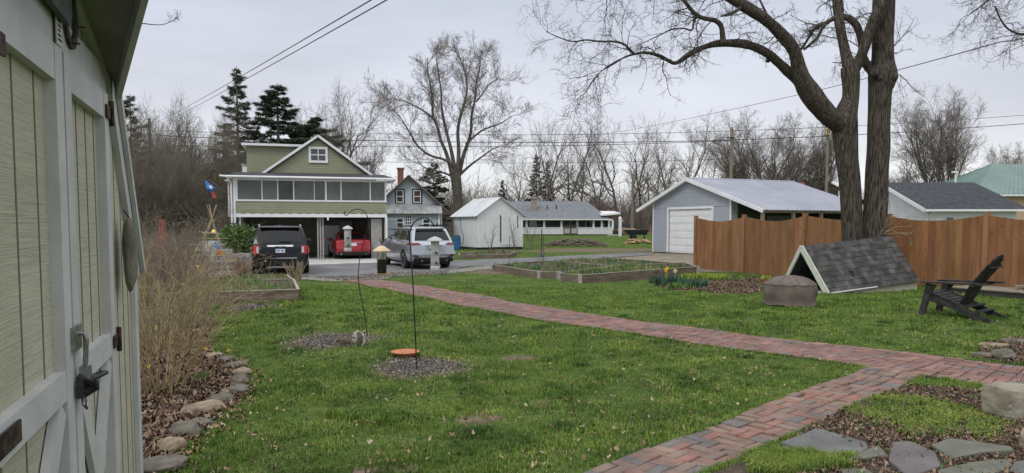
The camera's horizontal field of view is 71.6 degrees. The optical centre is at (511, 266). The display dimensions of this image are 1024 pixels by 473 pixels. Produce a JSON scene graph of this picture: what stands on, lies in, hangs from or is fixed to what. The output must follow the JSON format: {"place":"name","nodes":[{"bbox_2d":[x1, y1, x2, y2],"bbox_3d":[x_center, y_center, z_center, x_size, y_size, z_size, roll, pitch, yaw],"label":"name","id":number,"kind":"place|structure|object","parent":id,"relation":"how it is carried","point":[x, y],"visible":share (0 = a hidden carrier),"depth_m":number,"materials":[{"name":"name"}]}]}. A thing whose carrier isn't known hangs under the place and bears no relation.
{"place":"outdoors","nodes":[
{"label":"outdoors","id":0,"kind":"place"},
{"bbox_2d":[207,257,392,270],"bbox_3d":[-10.127,-0.249,33.752,8.175,0.025,12.392,3,5,44],"label":"concrete apron","id":1,"kind":"object","parent":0,"point":[339,260],"visible":0.26,"depth_m":34.81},
{"bbox_2d":[301,265,490,280],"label":"gravel verge","id":2,"kind":"structure","parent":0,"point":[449,271],"depth_m":25.34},
{"bbox_2d":[304,269,448,279],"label":"gravel stones","id":3,"kind":"object","parent":2,"relation":"on","point":[365,275],"visible":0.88,"depth_m":24.27,"materials":[{"name":"gravel"}]},
{"bbox_2d":[196,252,651,276],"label":"driveway","id":4,"kind":"structure","parent":0,"point":[348,269],"depth_m":30.05,"materials":[{"name":"asphalt"}]},
{"bbox_2d":[249,224,310,273],"bbox_3d":[-8.850,-0.732,27.125,2.320,1.800,5.072,-1,4,-18],"label":"black suv","id":5,"kind":"object","parent":4,"relation":"on","point":[283,244],"visible":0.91,"depth_m":24.91,"materials":[{"name":"paint"}]},
{"bbox_2d":[380,225,454,267],"bbox_3d":[-4.162,-0.898,30.392,2.260,1.760,4.973,-2,4,-26],"label":"silver suv","id":6,"kind":"object","parent":4,"relation":"on","point":[398,246],"visible":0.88,"depth_m":28.53,"materials":[{"name":"paint"}]},
{"bbox_2d":[122,0,1023,210],"label":"sky","id":7,"kind":"structure","parent":0,"point":[200,52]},
{"bbox_2d":[129,123,1023,142],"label":"overhead wire","id":8,"kind":"object","parent":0,"point":[618,142],"visible":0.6,"depth_m":75.32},
{"bbox_2d":[141,225,1023,472],"bbox_3d":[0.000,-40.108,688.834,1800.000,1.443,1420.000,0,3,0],"label":"lawn","id":9,"kind":"structure","parent":0,"point":[613,240],"depth_m":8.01,"materials":[{"name":"plant"}]},
{"bbox_2d":[0,0,148,472],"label":"gambrel shed","id":10,"kind":"structure","parent":9,"relation":"on","point":[70,390],"depth_m":2.16,"materials":[{"name":"beige"}]},
{"bbox_2d":[0,0,108,472],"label":"door","id":11,"kind":"structure","parent":10,"relation":"in","point":[39,340],"depth_m":1.91,"materials":[{"name":"beige"}]},
{"bbox_2d":[45,0,71,24],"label":"painted sign","id":12,"kind":"object","parent":10,"relation":"attached to","point":[62,10],"visible":1,"depth_m":2.10,"materials":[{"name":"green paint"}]},
{"bbox_2d":[62,0,84,49],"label":"horseshoe","id":13,"kind":"object","parent":10,"relation":"attached to","point":[72,43],"visible":0.77,"depth_m":2.35,"materials":[{"name":"metal"}]},
{"bbox_2d":[62,51,121,472],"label":"door","id":14,"kind":"structure","parent":10,"relation":"in","point":[88,116],"depth_m":2.63,"materials":[{"name":"beige"}]},
{"bbox_2d":[122,210,137,291],"bbox_3d":[-1.764,-0.072,3.277,0.059,0.381,0.174,-1,4,-21],"label":"hanging stone","id":15,"kind":"object","parent":10,"relation":"hanging from","point":[129,251],"visible":1,"depth_m":3.22,"materials":[{"name":"grey stone"}]},
{"bbox_2d":[130,133,191,244],"bbox_3d":[-20.297,-3.971,38.033,6.178,7.322,5.938,-2,4,-26],"label":"bare multi stem tree","id":16,"kind":"object","parent":9,"relation":"on","point":[161,184],"visible":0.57,"depth_m":37.98,"materials":[{"name":"plant"}]},
{"bbox_2d":[137,217,196,289],"bbox_3d":[-9.205,-0.372,17.684,2.550,1.971,2.632,3,5,43],"label":"dormant shrub","id":17,"kind":"object","parent":9,"relation":"on","point":[167,250],"visible":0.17,"depth_m":17.73,"materials":[{"name":"brown plant"}]},
{"bbox_2d":[157,436,186,453],"bbox_3d":[-2.391,1.264,4.994,0.182,0.154,0.196,3,4,37],"label":"edging stone","id":18,"kind":"object","parent":9,"relation":"on","point":[170,443],"visible":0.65,"depth_m":4.94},
{"bbox_2d":[125,82,226,225],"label":"bare multi stem tree","id":19,"kind":"object","parent":9,"relation":"on","point":[165,137],"visible":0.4,"depth_m":45.14,"materials":[{"name":"plant"}]},
{"bbox_2d":[129,138,227,238],"bbox_3d":[-19.389,-4.035,39.123,5.938,7.322,6.178,-2,4,-33],"label":"bare multi stem tree","id":20,"kind":"object","parent":9,"relation":"on","point":[186,184],"visible":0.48,"depth_m":39.33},
{"bbox_2d":[170,420,200,439],"bbox_3d":[-2.445,1.244,5.314,0.217,0.188,0.197,-1,4,-20],"label":"edging stone","id":21,"kind":"object","parent":9,"relation":"on","point":[188,427],"visible":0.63,"depth_m":5.26,"materials":[{"name":"stone"}]},
{"bbox_2d":[126,94,254,230],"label":"bare multi stem tree","id":22,"kind":"object","parent":9,"relation":"on","point":[173,123],"visible":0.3,"depth_m":48.41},
{"bbox_2d":[142,227,238,270],"bbox_3d":[-15.224,-0.862,29.485,6.036,1.836,12.668,-2,4,-32],"label":"thicket brush","id":23,"kind":"object","parent":9,"relation":"on","point":[180,239],"visible":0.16,"depth_m":27.86,"materials":[{"name":"plant"}]},
{"bbox_2d":[138,294,243,458],"bbox_3d":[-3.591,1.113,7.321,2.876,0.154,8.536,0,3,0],"label":"leaf litter","id":24,"kind":"object","parent":9,"relation":"on","point":[154,430],"visible":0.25,"depth_m":6.72,"materials":[{"name":"brown plant"}]},
{"bbox_2d":[143,454,187,472],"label":"edging stone","id":25,"kind":"object","parent":24,"relation":"on","point":[161,463],"visible":0.73,"depth_m":4.59,"materials":[{"name":"stone"}]},
{"bbox_2d":[138,229,207,303],"bbox_3d":[-7.505,-0.141,14.434,2.616,1.801,2.214,0,3,0],"label":"dormant shrub","id":26,"kind":"object","parent":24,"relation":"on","point":[164,268],"visible":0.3,"depth_m":14.58,"materials":[{"name":"brown plant"}]},
{"bbox_2d":[138,215,272,334],"bbox_3d":[-5.043,0.076,10.625,2.833,1.791,2.432,0,3,0],"label":"forsythia bush","id":27,"kind":"object","parent":24,"relation":"on","point":[198,284],"visible":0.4,"depth_m":10.67,"materials":[{"name":"brown plant"}]},
{"bbox_2d":[138,206,276,315],"bbox_3d":[-5.666,-0.117,12.801,3.214,1.938,2.438,2,4,32],"label":"forsythia bush","id":28,"kind":"object","parent":24,"relation":"on","point":[183,267],"visible":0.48,"depth_m":12.58,"materials":[{"name":"brown plant"}]},
{"bbox_2d":[138,228,282,393],"bbox_3d":[-3.389,0.318,6.738,2.342,1.812,2.721,0,3,0],"label":"forsythia bush","id":29,"kind":"object","parent":24,"relation":"on","point":[177,377],"visible":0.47,"depth_m":6.82,"materials":[{"name":"brown plant"}]},
{"bbox_2d":[137,216,310,356],"bbox_3d":[-4.381,0.231,8.851,2.968,1.720,2.731,1,4,12],"label":"forsythia bush","id":30,"kind":"object","parent":24,"relation":"on","point":[175,309],"visible":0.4,"depth_m":8.77,"materials":[{"name":"brown plant"}]},
{"bbox_2d":[139,109,250,229],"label":"bare multi stem tree","id":31,"kind":"object","parent":9,"relation":"on","point":[225,152],"visible":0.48,"depth_m":47.21,"materials":[{"name":"plant"}]},
{"bbox_2d":[138,195,267,249],"bbox_3d":[-20.020,-2.240,39.922,10.237,3.506,18.978,-2,4,-25],"label":"thicket brush","id":32,"kind":"object","parent":9,"relation":"on","point":[218,225],"visible":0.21,"depth_m":35.99,"materials":[{"name":"plant"}]},
{"bbox_2d":[180,399,227,416],"bbox_3d":[-2.617,1.216,6.000,0.182,0.161,0.392,2,4,35],"label":"edging stone","id":33,"kind":"object","parent":9,"relation":"on","point":[203,406],"visible":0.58,"depth_m":5.95,"materials":[{"name":"stone"}]},
{"bbox_2d":[158,146,253,240],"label":"bare multi stem tree","id":34,"kind":"object","parent":9,"relation":"on","point":[209,196],"visible":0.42,"depth_m":41.57,"materials":[{"name":"plant"}]},
{"bbox_2d":[181,205,236,275],"bbox_3d":[-8.945,-0.666,21.080,1.842,2.341,1.339,-1,4,-12],"label":"bamboo trellis","id":35,"kind":"object","parent":9,"relation":"on","point":[216,233],"visible":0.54,"depth_m":20.87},
{"bbox_2d":[151,351,271,469],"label":"fallen leaves","id":36,"kind":"object","parent":9,"relation":"on","point":[244,395],"visible":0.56,"depth_m":5.84,"materials":[{"name":"brown plant"}]},
{"bbox_2d":[150,274,299,305],"bbox_3d":[-6.371,0.559,16.108,3.366,0.493,4.226,-2,4,-25],"label":"raised garden bed","id":37,"kind":"object","parent":9,"relation":"on","point":[290,293],"visible":0.45,"depth_m":14.75,"materials":[{"name":"wood"}]},
{"bbox_2d":[209,222,256,252],"bbox_3d":[-11.718,-0.951,30.222,2.449,1.953,1.768,2,4,29],"label":"rhododendron","id":38,"kind":"object","parent":9,"relation":"on","point":[239,234],"visible":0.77,"depth_m":29.80,"materials":[{"name":"green plant"}]},
{"bbox_2d":[212,66,260,229],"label":"spruce","id":39,"kind":"object","parent":9,"relation":"on","point":[235,90],"visible":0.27,"depth_m":59.17,"materials":[{"name":"green plant"}]},
{"bbox_2d":[232,83,316,154],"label":"dense evergreen","id":40,"kind":"object","parent":9,"relation":"on","point":[270,99],"visible":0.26,"depth_m":59.01,"materials":[{"name":"green plant"}]},
{"bbox_2d":[219,135,395,258],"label":"green house","id":41,"kind":"structure","parent":9,"relation":"on","point":[313,185],"depth_m":36.57,"materials":[{"name":"green wood"}]},
{"bbox_2d":[327,231,369,258],"bbox_3d":[-8.853,-1.238,38.367,2.140,1.480,4.850,-1,4,-19],"label":"red sedan","id":42,"kind":"object","parent":41,"relation":"on","point":[335,246],"visible":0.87,"depth_m":36.39,"materials":[{"name":"paint"}]},
{"bbox_2d":[301,116,367,165],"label":"wide pine","id":43,"kind":"object","parent":9,"relation":"on","point":[310,133],"visible":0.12,"depth_m":62.80,"materials":[{"name":"green plant"}]},
{"bbox_2d":[259,327,418,360],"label":"seed hulls","id":44,"kind":"object","parent":9,"relation":"on","point":[325,340],"visible":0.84,"depth_m":9.71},
{"bbox_2d":[313,73,395,169],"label":"bare tree","id":45,"kind":"object","parent":9,"relation":"on","point":[349,146],"visible":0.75,"depth_m":60.70,"materials":[{"name":"grey plant"}]},
{"bbox_2d":[319,404,413,425],"bbox_3d":[-1.149,1.184,5.822,0.764,0.095,0.580,2,4,32],"label":"grass tuft","id":46,"kind":"object","parent":9,"relation":"on","point":[378,415],"visible":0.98,"depth_m":5.73,"materials":[{"name":"plant"}]},
{"bbox_2d":[348,120,393,174],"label":"bare tree","id":47,"kind":"object","parent":9,"relation":"on","point":[371,167],"visible":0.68,"depth_m":63.46,"materials":[{"name":"grey plant"}]},
{"bbox_2d":[379,217,448,369],"bbox_3d":[-1.057,0.378,7.711,0.751,1.828,0.014,0,3,0],"label":"shepherd hook","id":48,"kind":"object","parent":9,"relation":"on","point":[410,229],"visible":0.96,"depth_m":7.67,"materials":[{"name":"black metal"}]},
{"bbox_2d":[386,168,447,228],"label":"blue house","id":49,"kind":"structure","parent":9,"relation":"on","point":[410,200],"depth_m":50.82,"materials":[{"name":"paint"}]},
{"bbox_2d":[341,347,512,400],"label":"seed hulls","id":50,"kind":"object","parent":9,"relation":"on","point":[423,365],"visible":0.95,"depth_m":7.92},
{"bbox_2d":[418,163,451,224],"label":"wide pine","id":51,"kind":"object","parent":9,"relation":"on","point":[443,179],"visible":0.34,"depth_m":71.34,"materials":[{"name":"green plant"}]},
{"bbox_2d":[369,163,507,238],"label":"thicket brush","id":52,"kind":"object","parent":9,"relation":"on","point":[449,228],"visible":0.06,"depth_m":77.16,"materials":[{"name":"plant"}]},
{"bbox_2d":[354,28,545,235],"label":"bare maple","id":53,"kind":"object","parent":9,"relation":"on","point":[456,172],"visible":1,"depth_m":65.15,"materials":[{"name":"brown plant"}]},
{"bbox_2d":[187,244,765,288],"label":"lawn grass","id":54,"kind":"structure","parent":9,"relation":"on","point":[476,285],"depth_m":22.82,"materials":[{"name":"plant"}]},
{"bbox_2d":[459,249,515,258],"bbox_3d":[-1.399,-0.798,40.985,3.280,0.468,7.821,0,3,0],"label":"raised garden bed","id":55,"kind":"object","parent":9,"relation":"on","point":[497,253],"visible":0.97,"depth_m":38.49,"materials":[{"name":"wood"}]},
{"bbox_2d":[450,190,526,249],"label":"white garden shed","id":56,"kind":"structure","parent":9,"relation":"on","point":[475,220],"depth_m":50.54,"materials":[{"name":"paint"}]},
{"bbox_2d":[502,216,516,244],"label":"door","id":57,"kind":"structure","parent":56,"relation":"in","point":[506,231],"depth_m":50.70,"materials":[{"name":"white paint"}]},
{"bbox_2d":[492,150,548,200],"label":"bare woodland tree","id":58,"kind":"object","parent":9,"relation":"on","point":[518,195],"visible":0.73,"depth_m":119.34,"materials":[{"name":"grey plant"}]},
{"bbox_2d":[500,119,598,200],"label":"bare woodland tree","id":59,"kind":"object","parent":9,"relation":"on","point":[543,177],"visible":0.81,"depth_m":103.24,"materials":[{"name":"grey plant"}]},
{"bbox_2d":[491,259,612,278],"bbox_3d":[1.629,0.033,26.984,4.156,0.532,7.436,-1,4,-20],"label":"raised garden bed","id":60,"kind":"object","parent":9,"relation":"on","point":[546,269],"visible":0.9,"depth_m":26.17,"materials":[{"name":"wood"}]},
{"bbox_2d":[508,195,619,234],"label":"white bungalow","id":61,"kind":"object","parent":9,"relation":"on","point":[566,217],"visible":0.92,"depth_m":91.17,"materials":[{"name":"plastic"}]},
{"bbox_2d":[518,106,614,200],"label":"bare woodland tree","id":62,"kind":"object","parent":9,"relation":"on","point":[572,172],"visible":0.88,"depth_m":102.29,"materials":[{"name":"grey plant"}]},
{"bbox_2d":[544,238,608,245],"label":"brush pile","id":63,"kind":"object","parent":9,"relation":"on","point":[583,241],"visible":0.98,"depth_m":57.18,"materials":[{"name":"brown wood"}]},
{"bbox_2d":[540,119,624,200],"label":"bare woodland tree","id":64,"kind":"object","parent":9,"relation":"on","point":[568,190],"visible":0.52,"depth_m":109.15,"materials":[{"name":"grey plant"}]},
{"bbox_2d":[143,307,1022,472],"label":"fallen leaves","id":65,"kind":"object","parent":9,"relation":"on","point":[429,438],"depth_m":6.36,"materials":[{"name":"plant"}]},
{"bbox_2d":[157,297,1023,472],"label":"grass clumps","id":66,"kind":"object","parent":9,"relation":"on","point":[213,442],"visible":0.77,"depth_m":7.73,"materials":[{"name":"plant"}]},
{"bbox_2d":[174,298,1023,472],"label":"pale weeds","id":67,"kind":"object","parent":9,"relation":"on","point":[489,411],"visible":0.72,"depth_m":6.51,"materials":[{"name":"plant"}]},
{"bbox_2d":[558,132,644,210],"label":"bare woodland tree","id":68,"kind":"object","parent":9,"relation":"on","point":[582,191],"visible":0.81,"depth_m":102.16,"materials":[{"name":"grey plant"}]},
{"bbox_2d":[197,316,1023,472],"bbox_3d":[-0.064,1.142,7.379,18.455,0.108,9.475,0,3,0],"label":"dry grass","id":69,"kind":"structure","parent":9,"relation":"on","point":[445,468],"depth_m":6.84,"materials":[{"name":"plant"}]},
{"bbox_2d":[551,256,675,264],"bbox_3d":[4.413,-0.134,29.520,3.772,0.491,7.892,-2,4,-29],"label":"raised garden bed","id":70,"kind":"object","parent":9,"relation":"on","point":[610,261],"visible":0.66,"depth_m":30.46,"materials":[{"name":"soil"}]},
{"bbox_2d":[562,111,667,223],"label":"bare woodland tree","id":71,"kind":"object","parent":9,"relation":"on","point":[637,189],"visible":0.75,"depth_m":103.82,"materials":[{"name":"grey plant"}]},
{"bbox_2d":[389,176,863,231],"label":"bare woods","id":72,"kind":"object","parent":9,"relation":"on","point":[622,205],"visible":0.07,"depth_m":125.86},
{"bbox_2d":[559,262,699,282],"bbox_3d":[4.057,0.198,23.369,3.703,0.576,6.190,2,4,31],"label":"raised garden bed","id":73,"kind":"object","parent":9,"relation":"on","point":[619,272],"visible":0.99,"depth_m":22.44,"materials":[{"name":"wood"}]},
{"bbox_2d":[600,126,683,229],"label":"bare woodland tree","id":74,"kind":"object","parent":9,"relation":"on","point":[651,212],"visible":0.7,"depth_m":109.41,"materials":[{"name":"grey plant"}]},
{"bbox_2d":[630,109,735,194],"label":"bare woodland tree","id":75,"kind":"object","parent":9,"relation":"on","point":[672,168],"visible":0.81,"depth_m":100.20,"materials":[{"name":"grey plant"}]},
{"bbox_2d":[372,287,1022,382],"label":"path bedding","id":76,"kind":"object","parent":9,"relation":"on","point":[841,363],"visible":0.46,"depth_m":8.19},
{"bbox_2d":[345,279,1023,383],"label":"brick path","id":77,"kind":"structure","parent":76,"relation":"on","point":[897,360],"depth_m":9.65,"materials":[{"name":"brick"}]},
{"bbox_2d":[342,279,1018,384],"bbox_3d":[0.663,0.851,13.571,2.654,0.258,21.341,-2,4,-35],"label":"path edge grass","id":78,"kind":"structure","parent":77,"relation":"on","point":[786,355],"depth_m":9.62,"materials":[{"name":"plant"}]},
{"bbox_2d":[652,274,762,293],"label":"leaf litter","id":79,"kind":"object","parent":9,"relation":"on","point":[722,282],"visible":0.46,"depth_m":18.12,"materials":[{"name":"brown plant"}]},
{"bbox_2d":[517,0,931,245],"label":"bare tree","id":80,"kind":"object","parent":9,"relation":"on","point":[869,219],"visible":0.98,"depth_m":18.43,"materials":[{"name":"brown wood"}]},
{"bbox_2d":[636,177,862,253],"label":"metal roofed garage","id":81,"kind":"structure","parent":9,"relation":"on","point":[677,207],"depth_m":42.16,"materials":[{"name":"grey metal"}]},
{"bbox_2d":[669,208,711,253],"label":"overhead door","id":82,"kind":"structure","parent":81,"relation":"in","point":[681,224],"depth_m":43.33,"materials":[{"name":"white metal"}]},
{"bbox_2d":[677,106,834,191],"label":"bare rounded tree","id":83,"kind":"object","parent":9,"relation":"on","point":[740,164],"visible":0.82,"depth_m":83.07,"materials":[{"name":"grey plant"}]},
{"bbox_2d":[693,213,840,275],"bbox_3d":[7.764,-0.673,22.282,0.137,1.959,7.122,-1,4,-19],"label":"board fence","id":84,"kind":"object","parent":9,"relation":"on","point":[744,244],"visible":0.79,"depth_m":22.41,"materials":[{"name":"brown wood"}]},
{"bbox_2d":[762,275,817,306],"bbox_3d":[5.575,0.467,14.234,1.043,0.600,1.056,0,3,0],"label":"covered fire pit","id":85,"kind":"object","parent":9,"relation":"on","point":[788,290],"visible":0.99,"depth_m":13.86,"materials":[{"name":"grey fabric"}]},
{"bbox_2d":[746,123,838,194],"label":"bare rounded tree","id":86,"kind":"object","parent":9,"relation":"on","point":[820,160],"visible":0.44,"depth_m":84.64,"materials":[{"name":"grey plant"}]},
{"bbox_2d":[786,236,919,293],"bbox_3d":[8.165,-0.046,17.245,2.957,1.395,1.611,-1,4,-19],"label":"gabled shelter","id":87,"kind":"object","parent":9,"relation":"on","point":[877,264],"visible":1,"depth_m":16.96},
{"bbox_2d":[712,382,1023,472],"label":"leaf litter","id":88,"kind":"object","parent":9,"relation":"on","point":[929,445],"visible":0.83,"depth_m":5.34,"materials":[{"name":"brown plant"}]},
{"bbox_2d":[741,442,861,472],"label":"grass tuft","id":89,"kind":"object","parent":88,"relation":"on","point":[782,459],"visible":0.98,"depth_m":4.68,"materials":[{"name":"plant"}]},
{"bbox_2d":[780,428,867,455],"bbox_3d":[2.257,1.285,5.059,0.583,0.071,0.486,-3,4,-40],"label":"flagstone","id":90,"kind":"object","parent":88,"relation":"on","point":[820,438],"visible":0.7,"depth_m":5.05,"materials":[{"name":"stone"}]},
{"bbox_2d":[888,441,940,472],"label":"flagstone","id":91,"kind":"object","parent":88,"relation":"on","point":[928,461],"visible":0.92,"depth_m":4.66,"materials":[{"name":"stone"}]},
{"bbox_2d":[813,394,1017,472],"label":"weed sprigs","id":92,"kind":"object","parent":88,"relation":"on","point":[921,436],"visible":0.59,"depth_m":5.18,"materials":[{"name":"green plant"}]},
{"bbox_2d":[839,390,1020,440],"bbox_3d":[3.482,1.224,5.917,1.595,0.080,1.239,-3,5,-42],"label":"sedum mat","id":93,"kind":"object","parent":88,"relation":"on","point":[948,414],"visible":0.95,"depth_m":5.87,"materials":[{"name":"plant"}]},
{"bbox_2d":[932,438,1013,459],"bbox_3d":[3.127,1.280,4.911,0.609,0.086,0.346,-1,4,-18],"label":"flagstone","id":94,"kind":"object","parent":88,"relation":"on","point":[953,448],"visible":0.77,"depth_m":4.85,"materials":[{"name":"stone"}]},
{"bbox_2d":[938,459,1012,472],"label":"flagstone","id":95,"kind":"object","parent":88,"relation":"on","point":[984,466],"visible":0.91,"depth_m":4.49,"materials":[{"name":"stone"}]},
{"bbox_2d":[980,382,1023,420],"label":"garden boulder","id":96,"kind":"object","parent":88,"relation":"on","point":[1005,400],"visible":0.91,"depth_m":5.82,"materials":[{"name":"stone"}]},
{"bbox_2d":[890,82,991,181],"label":"bare rounded tree","id":97,"kind":"object","parent":9,"relation":"on","point":[939,158],"visible":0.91,"depth_m":71.70,"materials":[{"name":"grey plant"}]},
{"bbox_2d":[862,171,1023,220],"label":"white house","id":98,"kind":"structure","parent":9,"relation":"on","point":[936,201],"depth_m":39.13,"materials":[{"name":"plastic"}]},
{"bbox_2d":[887,212,1023,287],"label":"board fence","id":99,"kind":"object","parent":9,"relation":"on","point":[970,248],"visible":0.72,"depth_m":17.65,"materials":[{"name":"brown wood"}]},
{"bbox_2d":[918,254,1009,321],"bbox_3d":[7.761,0.320,12.171,0.885,1.119,1.161,-3,4,-38],"label":"adirondack chair","id":100,"kind":"object","parent":9,"relation":"on","point":[944,295],"visible":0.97,"depth_m":12.10,"materials":[{"name":"black wood"}]},
{"bbox_2d":[926,0,1023,68],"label":"overhanging tree","id":101,"kind":"object","parent":9,"relation":"on","point":[982,6],"visible":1,"depth_m":11.09,"materials":[{"name":"plant"}]},
{"bbox_2d":[945,164,1023,219],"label":"green roofed building","id":102,"kind":"structure","parent":9,"relation":"on","point":[1006,180],"depth_m":59.91,"materials":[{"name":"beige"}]},
{"bbox_2d":[950,285,1023,298],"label":"wooden deck","id":103,"kind":"structure","parent":9,"relation":"on","point":[1006,292],"depth_m":15.78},
{"bbox_2d":[975,336,1023,363],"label":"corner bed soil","id":104,"kind":"structure","parent":9,"relation":"on","point":[1021,351],"depth_m":8.78,"materials":[{"name":"brown soil"}]},
{"bbox_2d":[977,335,1023,362],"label":"leaf litter","id":105,"kind":"object","parent":104,"relation":"on","point":[985,347],"visible":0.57,"depth_m":8.96,"materials":[{"name":"brown plant"}]},
{"bbox_2d":[981,141,1023,165],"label":"bare rounded tree","id":106,"kind":"object","parent":9,"relation":"on","point":[1005,156],"visible":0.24,"depth_m":117.48,"materials":[{"name":"grey plant"}]},
{"bbox_2d":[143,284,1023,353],"bbox_3d":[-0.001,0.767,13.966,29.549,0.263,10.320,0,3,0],"label":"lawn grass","id":107,"kind":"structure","parent":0,"point":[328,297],"depth_m":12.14,"materials":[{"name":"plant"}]},
{"bbox_2d":[616,253,731,271],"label":"dirt drive","id":108,"kind":"structure","parent":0,"point":[672,257],"depth_m":37.28,"materials":[{"name":"soil"}]},
{"bbox_2d":[584,366,920,472],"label":"brick side path","id":109,"kind":"structure","parent":0,"point":[783,416],"depth_m":5.58,"materials":[{"name":"brick"}]},
{"bbox_2d":[578,365,926,472],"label":"path edge grass","id":110,"kind":"structure","parent":109,"relation":"on","point":[719,421],"depth_m":5.49,"materials":[{"name":"plant"}]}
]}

